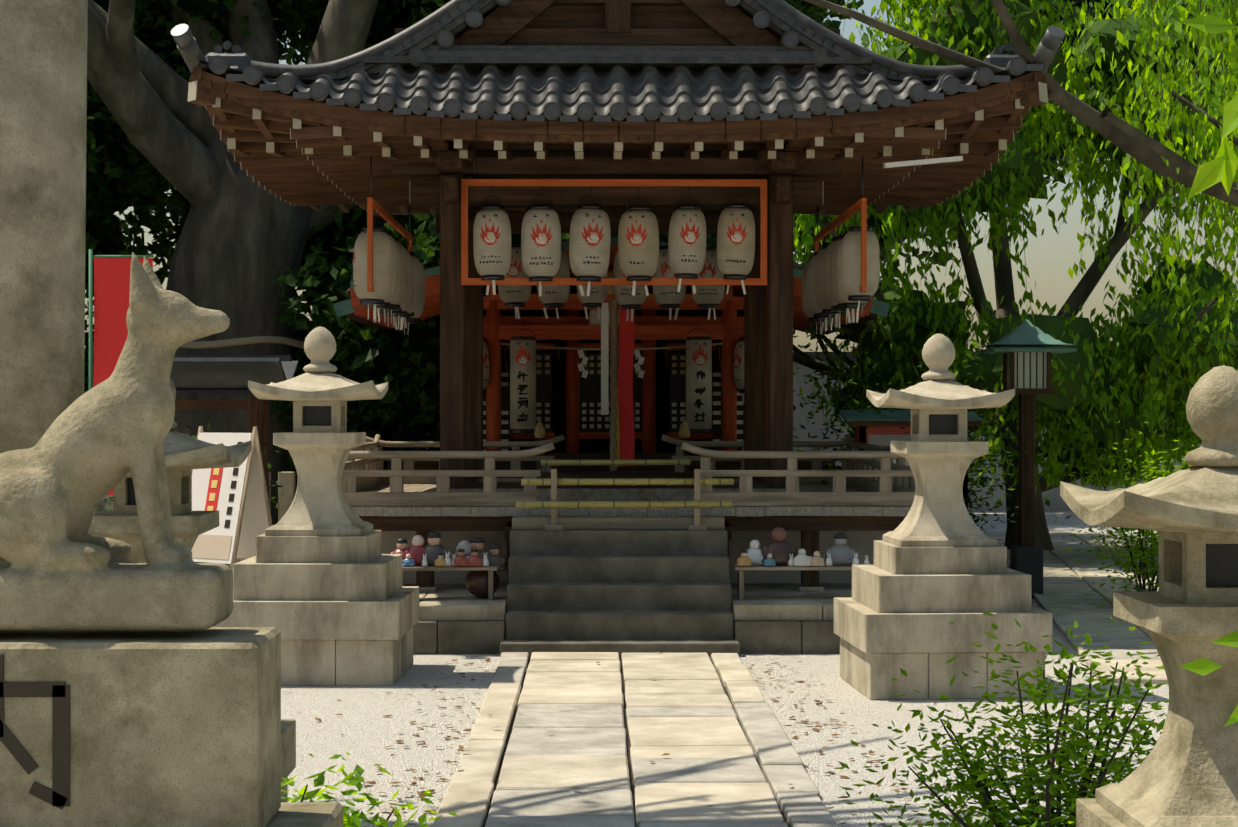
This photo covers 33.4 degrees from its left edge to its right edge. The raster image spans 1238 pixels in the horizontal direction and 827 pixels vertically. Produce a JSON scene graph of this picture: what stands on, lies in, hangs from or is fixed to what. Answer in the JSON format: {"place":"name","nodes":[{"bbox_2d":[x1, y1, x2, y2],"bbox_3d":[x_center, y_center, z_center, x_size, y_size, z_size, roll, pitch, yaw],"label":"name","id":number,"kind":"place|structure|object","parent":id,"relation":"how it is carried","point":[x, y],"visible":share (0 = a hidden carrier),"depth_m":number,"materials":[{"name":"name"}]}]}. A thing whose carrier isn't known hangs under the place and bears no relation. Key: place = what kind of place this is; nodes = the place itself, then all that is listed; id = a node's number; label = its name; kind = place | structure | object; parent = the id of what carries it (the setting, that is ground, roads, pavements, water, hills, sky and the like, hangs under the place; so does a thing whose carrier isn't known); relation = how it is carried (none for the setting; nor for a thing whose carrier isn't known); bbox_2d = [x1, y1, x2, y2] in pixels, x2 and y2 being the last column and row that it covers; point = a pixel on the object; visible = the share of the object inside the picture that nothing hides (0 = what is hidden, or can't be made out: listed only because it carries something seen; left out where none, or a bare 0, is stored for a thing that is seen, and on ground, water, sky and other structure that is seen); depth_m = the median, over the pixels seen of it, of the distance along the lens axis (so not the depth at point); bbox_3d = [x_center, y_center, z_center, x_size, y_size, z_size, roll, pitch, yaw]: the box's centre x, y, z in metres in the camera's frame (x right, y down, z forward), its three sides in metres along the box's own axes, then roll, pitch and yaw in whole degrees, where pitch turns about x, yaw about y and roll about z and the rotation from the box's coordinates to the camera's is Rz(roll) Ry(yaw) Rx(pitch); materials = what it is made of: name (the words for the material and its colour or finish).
{"place":"outdoors","nodes":[
{"label":"outdoors","id":0,"kind":"place"},
{"bbox_2d":[352,144,910,592],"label":"shrine building","id":1,"kind":"structure","parent":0,"point":[768,366],"depth_m":17.04,"materials":[{"name":"brown wood"}]},
{"bbox_2d":[188,0,1047,215],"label":"roof eaves","id":2,"kind":"object","parent":1,"relation":"on","point":[314,155],"visible":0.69,"depth_m":16.05,"materials":[{"name":"brown wood"}]},
{"bbox_2d":[367,156,412,291],"bbox_3d":[-2.013,-1.531,18.303,0.040,1.100,3.600,0,0,-1],"label":"lantern frame","id":3,"kind":"object","parent":2,"relation":"attached to","point":[372,203],"visible":0.6,"depth_m":16.52,"materials":[{"name":"brown wood"}]},
{"bbox_2d":[353,208,392,319],"bbox_3d":[-1.997,-1.217,16.753,0.325,0.908,0.322,1,-1,-2],"label":"paper lantern","id":4,"kind":"object","parent":3,"relation":"attached to","point":[382,263],"visible":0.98,"depth_m":16.64,"materials":[{"name":"paper"}]},
{"bbox_2d":[366,212,397,321],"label":"paper lantern","id":5,"kind":"object","parent":3,"relation":"attached to","point":[391,296],"visible":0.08,"depth_m":17.08,"materials":[{"name":"paper"}]},
{"bbox_2d":[376,219,401,321],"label":"paper lantern","id":6,"kind":"object","parent":3,"relation":"attached to","point":[395,300],"visible":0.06,"depth_m":17.48,"materials":[{"name":"paper"}]},
{"bbox_2d":[376,221,407,323],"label":"paper lantern","id":7,"kind":"object","parent":3,"relation":"attached to","point":[401,299],"visible":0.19,"depth_m":17.86,"materials":[{"name":"paper"}]},
{"bbox_2d":[380,225,409,326],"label":"paper lantern","id":8,"kind":"object","parent":3,"relation":"attached to","point":[403,304],"visible":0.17,"depth_m":18.25,"materials":[{"name":"paper"}]},
{"bbox_2d":[386,228,413,329],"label":"paper lantern","id":9,"kind":"object","parent":3,"relation":"attached to","point":[408,305],"visible":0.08,"depth_m":18.64,"materials":[{"name":"paper"}]},
{"bbox_2d":[389,234,418,329],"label":"paper lantern","id":10,"kind":"object","parent":3,"relation":"attached to","point":[416,286],"visible":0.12,"depth_m":19.02,"materials":[{"name":"paper"}]},
{"bbox_2d":[397,239,424,334],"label":"paper lantern","id":11,"kind":"object","parent":3,"relation":"attached to","point":[417,315],"visible":0.1,"depth_m":19.80,"materials":[{"name":"paper"}]},
{"bbox_2d":[400,236,421,327],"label":"paper lantern","id":12,"kind":"object","parent":3,"relation":"attached to","point":[420,282],"visible":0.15,"depth_m":19.42,"materials":[{"name":"paper"}]},
{"bbox_2d":[490,208,732,299],"bbox_3d":[-0.078,-1.699,20.723,2.440,1.110,0.040,0,0,-1],"label":"lantern frame","id":13,"kind":"object","parent":2,"relation":"attached to","point":[729,296],"visible":0.19,"depth_m":20.71,"materials":[{"name":"brown wood"}]},
{"bbox_2d":[498,234,531,318],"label":"paper lantern","id":14,"kind":"object","parent":13,"relation":"attached to","point":[516,296],"visible":0.44,"depth_m":20.57,"materials":[{"name":"paper"}]},
{"bbox_2d":[537,244,569,318],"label":"paper lantern","id":15,"kind":"object","parent":13,"relation":"hanging from","point":[555,296],"visible":0.52,"depth_m":20.60,"materials":[{"name":"paper"}]},
{"bbox_2d":[576,269,607,318],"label":"paper lantern","id":16,"kind":"object","parent":13,"relation":"hanging from","point":[596,297],"visible":0.4,"depth_m":20.63,"materials":[{"name":"paper"}]},
{"bbox_2d":[613,252,647,320],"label":"paper lantern","id":17,"kind":"object","parent":13,"relation":"hanging from","point":[626,299],"visible":0.54,"depth_m":20.61,"materials":[{"name":"paper"}]},
{"bbox_2d":[652,234,685,319],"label":"paper lantern","id":18,"kind":"object","parent":13,"relation":"hanging from","point":[670,297],"visible":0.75,"depth_m":20.60,"materials":[{"name":"paper"}]},
{"bbox_2d":[691,236,724,319],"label":"paper lantern","id":19,"kind":"object","parent":13,"relation":"hanging from","point":[708,296],"visible":0.62,"depth_m":20.60,"materials":[{"name":"paper"}]},
{"bbox_2d":[461,149,766,284],"bbox_3d":[-0.039,-1.669,17.014,2.520,1.220,0.040,0,0,-1],"label":"lantern frame","id":20,"kind":"object","parent":2,"relation":"attached to","point":[754,182],"visible":0.81,"depth_m":17.00,"materials":[{"name":"brown wood"}]},
{"bbox_2d":[473,186,511,294],"bbox_3d":[-1.043,-1.424,17.002,0.314,0.899,0.318,-1,-2,4],"label":"paper lantern","id":21,"kind":"object","parent":20,"relation":"attached to","point":[492,247],"visible":1,"depth_m":16.89,"materials":[{"name":"paper"}]},
{"bbox_2d":[521,186,560,295],"bbox_3d":[-0.641,-1.422,17.006,0.330,0.912,0.334,0,1,-3],"label":"paper lantern","id":22,"kind":"object","parent":20,"relation":"hanging from","point":[541,243],"visible":0.98,"depth_m":16.88,"materials":[{"name":"paper"}]},
{"bbox_2d":[569,186,610,295],"bbox_3d":[-0.239,-1.423,17.010,0.341,0.916,0.345,2,-1,-9],"label":"paper lantern","id":23,"kind":"object","parent":20,"relation":"hanging from","point":[589,243],"visible":1,"depth_m":16.88,"materials":[{"name":"paper"}]},
{"bbox_2d":[618,187,658,295],"bbox_3d":[0.162,-1.418,17.015,0.339,0.894,0.342,-1,-1,7],"label":"paper lantern","id":24,"kind":"object","parent":20,"relation":"hanging from","point":[638,241],"visible":0.98,"depth_m":16.89,"materials":[{"name":"paper"}]},
{"bbox_2d":[668,186,705,292],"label":"paper lantern","id":25,"kind":"object","parent":20,"relation":"hanging from","point":[687,243],"visible":1,"depth_m":16.90,"materials":[{"name":"paper"}]},
{"bbox_2d":[717,186,754,294],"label":"paper lantern","id":26,"kind":"object","parent":20,"relation":"hanging from","point":[736,241],"visible":1,"depth_m":16.91,"materials":[{"name":"paper"}]},
{"bbox_2d":[171,0,1064,121],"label":"pavilion roof tiles","id":27,"kind":"object","parent":2,"relation":"on","point":[747,86],"visible":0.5,"depth_m":15.78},
{"bbox_2d":[814,156,866,291],"bbox_3d":[1.947,-1.531,18.345,0.040,1.100,3.600,0,0,-1],"label":"lantern frame","id":28,"kind":"object","parent":2,"relation":"attached to","point":[861,203],"visible":0.69,"depth_m":16.62,"materials":[{"name":"brown wood"}]},
{"bbox_2d":[802,241,829,334],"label":"paper lantern","id":29,"kind":"object","parent":28,"relation":"hanging from","point":[808,313],"visible":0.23,"depth_m":19.83,"materials":[{"name":"paper"}]},
{"bbox_2d":[807,242,833,331],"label":"paper lantern","id":30,"kind":"object","parent":28,"relation":"hanging from","point":[808,289],"visible":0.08,"depth_m":19.46,"materials":[{"name":"paper"}]},
{"bbox_2d":[810,234,834,329],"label":"paper lantern","id":31,"kind":"object","parent":28,"relation":"hanging from","point":[817,309],"visible":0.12,"depth_m":19.06,"materials":[{"name":"paper"}]},
{"bbox_2d":[815,229,835,326],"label":"paper lantern","id":32,"kind":"object","parent":28,"relation":"hanging from","point":[817,282],"visible":0.12,"depth_m":18.67,"materials":[{"name":"paper"}]},
{"bbox_2d":[820,225,845,327],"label":"paper lantern","id":33,"kind":"object","parent":28,"relation":"hanging from","point":[826,305],"visible":0.08,"depth_m":18.28,"materials":[{"name":"paper"}]},
{"bbox_2d":[824,221,851,324],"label":"paper lantern","id":34,"kind":"object","parent":28,"relation":"hanging from","point":[828,297],"visible":0.1,"depth_m":17.89,"materials":[{"name":"paper"}]},
{"bbox_2d":[830,217,854,322],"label":"paper lantern","id":35,"kind":"object","parent":28,"relation":"hanging from","point":[832,275],"visible":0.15,"depth_m":17.51,"materials":[{"name":"paper"}]},
{"bbox_2d":[835,214,867,322],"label":"paper lantern","id":36,"kind":"object","parent":28,"relation":"hanging from","point":[842,296],"visible":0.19,"depth_m":17.12,"materials":[{"name":"paper"}]},
{"bbox_2d":[841,208,879,313],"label":"paper lantern","id":37,"kind":"object","parent":28,"relation":"attached to","point":[851,263],"visible":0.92,"depth_m":16.68,"materials":[{"name":"paper"}]},
{"bbox_2d":[342,434,914,506],"bbox_3d":[-0.035,0.466,18.527,5.163,0.505,5.358,0,0,-1],"label":"pavilion railing","id":38,"kind":"object","parent":1,"relation":"attached to","point":[884,479],"visible":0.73,"depth_m":15.99,"materials":[{"name":"brown wood"}]},
{"bbox_2d":[390,527,868,599],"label":"figurines","id":39,"kind":"object","parent":1,"relation":"on","point":[482,566],"visible":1,"depth_m":15.35,"materials":[{"name":"ceramic"}]},
{"bbox_2d":[98,511,1168,826],"bbox_3d":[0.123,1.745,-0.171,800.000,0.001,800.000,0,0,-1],"label":"gravel ground","id":40,"kind":"structure","parent":0,"point":[360,727],"depth_m":11.36,"materials":[{"name":"grey gravel"}]},
{"bbox_2d":[0,0,87,453],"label":"stone pillar","id":41,"kind":"structure","parent":40,"relation":"on","point":[43,86],"depth_m":5.94,"materials":[{"name":"grey stone"}]},
{"bbox_2d":[89,249,153,535],"bbox_3d":[-3.567,0.274,14.789,0.463,2.900,0.040,0,0,-1],"label":"nobori banner","id":42,"kind":"object","parent":40,"relation":"on","point":[111,287],"visible":0.35,"depth_m":14.80,"materials":[{"name":"red fabric"}]},
{"bbox_2d":[0,627,342,826],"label":"statue pedestal","id":43,"kind":"object","parent":40,"relation":"on","point":[140,728],"visible":0.98,"depth_m":4.78,"materials":[{"name":"stone"}]},
{"bbox_2d":[0,252,232,629],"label":"fox statue","id":44,"kind":"object","parent":43,"relation":"on","point":[61,568],"visible":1,"depth_m":4.87,"materials":[{"name":"stone"}]},
{"bbox_2d":[95,415,283,567],"bbox_3d":[-4.135,0.818,19.159,2.380,1.852,2.401,0,0,-1],"label":"bush","id":45,"kind":"object","parent":40,"relation":"on","point":[269,466],"visible":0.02,"depth_m":19.28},
{"bbox_2d":[88,378,295,801],"bbox_3d":[-1.898,0.794,8.407,1.015,1.978,1.015,0,0,-1],"label":"stone lantern","id":46,"kind":"object","parent":40,"relation":"on","point":[184,454],"visible":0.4,"depth_m":8.27,"materials":[{"name":"grey stone"}]},
{"bbox_2d":[191,426,271,569],"bbox_3d":[-2.996,0.918,15.796,0.620,1.639,0.764,0,0,34],"label":"sign board","id":47,"kind":"object","parent":40,"relation":"on","point":[237,498],"visible":0.67,"depth_m":15.68,"materials":[{"name":"white wood"}]},
{"bbox_2d":[170,355,297,499],"bbox_3d":[-4.093,0.571,20.284,1.740,2.290,1.261,0,0,-1],"label":"roofed ema rack","id":48,"kind":"object","parent":40,"relation":"on","point":[212,374],"visible":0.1,"depth_m":19.95,"materials":[{"name":"brown wood"}]},
{"bbox_2d":[87,0,450,524],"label":"camphor tree","id":49,"kind":"object","parent":40,"relation":"on","point":[243,238],"depth_m":26.05,"materials":[{"name":"brown plant"}]},
{"bbox_2d":[85,0,328,315],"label":"tree","id":50,"kind":"object","parent":49,"relation":"attached to","point":[127,187],"depth_m":27.74,"materials":[{"name":"green plant"}]},
{"bbox_2d":[180,336,304,348],"bbox_3d":[-5.032,-0.892,26.773,2.250,0.170,2.250,0,0,-1],"label":"shimenawa rope","id":51,"kind":"object","parent":49,"relation":"on","point":[243,341],"visible":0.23,"depth_m":25.73,"materials":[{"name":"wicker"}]},
{"bbox_2d":[84,0,841,478],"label":"tree","id":52,"kind":"object","parent":49,"relation":"attached to","point":[358,358],"depth_m":26.34,"materials":[{"name":"green plant"}]},
{"bbox_2d":[213,327,418,685],"bbox_3d":[-1.973,0.576,13.626,1.180,2.300,1.180,0,0,1],"label":"stone lantern","id":53,"kind":"object","parent":40,"relation":"on","point":[317,580],"visible":1,"depth_m":13.23,"materials":[{"name":"stone"}]},
{"bbox_2d":[281,752,457,826],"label":"bush","id":54,"kind":"object","parent":40,"relation":"on","point":[355,817],"depth_m":6.61,"materials":[{"name":"green plant"}]},
{"bbox_2d":[333,237,889,514],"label":"shrine building","id":55,"kind":"structure","parent":40,"relation":"on","point":[659,413],"depth_m":23.78,"materials":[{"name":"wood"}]},
{"bbox_2d":[483,338,489,392],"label":"paper lantern","id":56,"kind":"object","parent":55,"relation":"attached to","point":[486,363],"visible":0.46,"depth_m":22.82,"materials":[{"name":"paper"}]},
{"bbox_2d":[510,329,535,432],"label":"paper lantern","id":57,"kind":"object","parent":55,"relation":"hanging from","point":[522,384],"visible":1,"depth_m":22.54,"materials":[{"name":"paper"}]},
{"bbox_2d":[500,343,722,377],"bbox_3d":[-0.083,-0.596,23.105,2.642,0.407,0.022,0,0,-1],"label":"shimenawa rope","id":58,"kind":"object","parent":55,"relation":"attached to","point":[637,366],"visible":0.62,"depth_m":23.10,"materials":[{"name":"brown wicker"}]},
{"bbox_2d":[601,270,634,470],"bbox_3d":[-0.013,-0.457,22.176,0.360,2.158,0.253,0,0,-1],"label":"bell rope","id":59,"kind":"object","parent":55,"relation":"attached to","point":[622,441],"visible":0.92,"depth_m":22.12,"materials":[{"name":"red fabric"}]},
{"bbox_2d":[686,322,711,432],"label":"paper lantern","id":60,"kind":"object","parent":55,"relation":"hanging from","point":[698,384],"visible":1,"depth_m":22.56,"materials":[{"name":"paper"}]},
{"bbox_2d":[733,335,743,403],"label":"paper lantern","id":61,"kind":"object","parent":55,"relation":"attached to","point":[738,360],"visible":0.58,"depth_m":22.84,"materials":[{"name":"paper"}]},
{"bbox_2d":[500,529,739,656],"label":"stone steps","id":62,"kind":"structure","parent":40,"relation":"on","point":[620,591],"depth_m":15.06,"materials":[{"name":"grey stone"}]},
{"bbox_2d":[515,459,733,529],"bbox_3d":[0.040,0.631,16.239,1.660,0.511,1.241,0,0,-1],"label":"bamboo barrier","id":63,"kind":"object","parent":62,"relation":"on","point":[696,504],"visible":1,"depth_m":15.68,"materials":[{"name":"yellow wood"}]},
{"bbox_2d":[403,583,851,653],"bbox_3d":[-0.031,1.564,18.153,5.500,0.370,6.750,0,0,-1],"label":"stone base","id":64,"kind":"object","parent":40,"relation":"on","point":[778,618],"depth_m":14.86,"materials":[{"name":"grey stone"}]},
{"bbox_2d":[93,352,1200,568],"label":"precinct walls","id":65,"kind":"structure","parent":40,"relation":"on","point":[286,480],"depth_m":35.71,"materials":[{"name":"paint"}]},
{"bbox_2d":[291,649,1165,826],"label":"leaf litter","id":66,"kind":"object","parent":40,"relation":"on","point":[462,746],"visible":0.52,"depth_m":10.83,"materials":[{"name":"brown plant"}]},
{"bbox_2d":[338,0,1205,337],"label":"tree","id":67,"kind":"object","parent":40,"relation":"on","point":[818,18],"depth_m":32.32,"materials":[{"name":"green plant"}]},
{"bbox_2d":[721,313,1071,567],"bbox_3d":[2.836,0.362,21.308,3.580,2.757,3.089,0,0,-1],"label":"bush","id":68,"kind":"object","parent":40,"relation":"on","point":[970,437],"depth_m":21.27,"materials":[{"name":"green plant"}]},
{"bbox_2d":[839,410,983,510],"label":"shrine building","id":69,"kind":"structure","parent":40,"relation":"on","point":[873,427],"depth_m":20.25,"materials":[{"name":"paint"}]},
{"bbox_2d":[834,333,1051,699],"bbox_3d":[2.014,0.611,12.998,1.145,2.231,1.145,0,0,-4],"label":"stone lantern","id":70,"kind":"object","parent":40,"relation":"on","point":[932,571],"visible":1,"depth_m":12.59,"materials":[{"name":"stone"}]},
{"bbox_2d":[826,612,1168,826],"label":"bush","id":71,"kind":"object","parent":40,"relation":"on","point":[1071,746],"depth_m":7.30,"materials":[{"name":"green plant"}]},
{"bbox_2d":[793,0,1237,551],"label":"tree","id":72,"kind":"object","parent":40,"relation":"on","point":[921,25],"depth_m":23.69,"materials":[{"name":"green plant"}]},
{"bbox_2d":[979,319,1078,598],"bbox_3d":[3.808,0.418,19.267,0.800,2.600,0.800,0,0,-1],"label":"lamp post","id":73,"kind":"object","parent":40,"relation":"on","point":[1027,374],"visible":0.94,"depth_m":19.14,"materials":[{"name":"brown metal"}]},
{"bbox_2d":[1019,816,1072,826],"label":"leaves","id":74,"kind":"object","parent":40,"relation":"on","point":[1035,823],"visible":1,"depth_m":6.13,"materials":[{"name":"green plant"}]},
{"bbox_2d":[984,531,1167,683],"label":"paved path","id":75,"kind":"structure","parent":40,"relation":"on","point":[1064,599],"depth_m":18.31,"materials":[{"name":"stone"}]},
{"bbox_2d":[1025,421,1193,607],"bbox_3d":[4.680,0.902,18.296,2.055,1.686,1.975,0,0,-1],"label":"bush","id":76,"kind":"object","parent":75,"relation":"on","point":[1153,539],"depth_m":18.18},
{"bbox_2d":[1060,365,1237,826],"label":"stone lantern","id":77,"kind":"object","parent":40,"relation":"on","point":[1184,773],"visible":1,"depth_m":5.33,"materials":[{"name":"grey stone"}]},
{"bbox_2d":[432,652,837,826],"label":"path","id":78,"kind":"structure","parent":0,"point":[680,709],"depth_m":10.35,"materials":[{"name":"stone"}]},
{"bbox_2d":[85,0,1237,351],"label":"sky","id":79,"kind":"structure","parent":0,"point":[1048,257],"materials":[{"name":"white"}]},
{"bbox_2d":[803,0,1237,330],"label":"weeping tree","id":80,"kind":"object","parent":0,"point":[1211,45],"depth_m":16.78,"materials":[{"name":"green plant"}]},
{"bbox_2d":[1178,15,1237,726],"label":"leaves","id":81,"kind":"object","parent":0,"point":[1222,166],"visible":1,"depth_m":2.92,"materials":[{"name":"green plant"}]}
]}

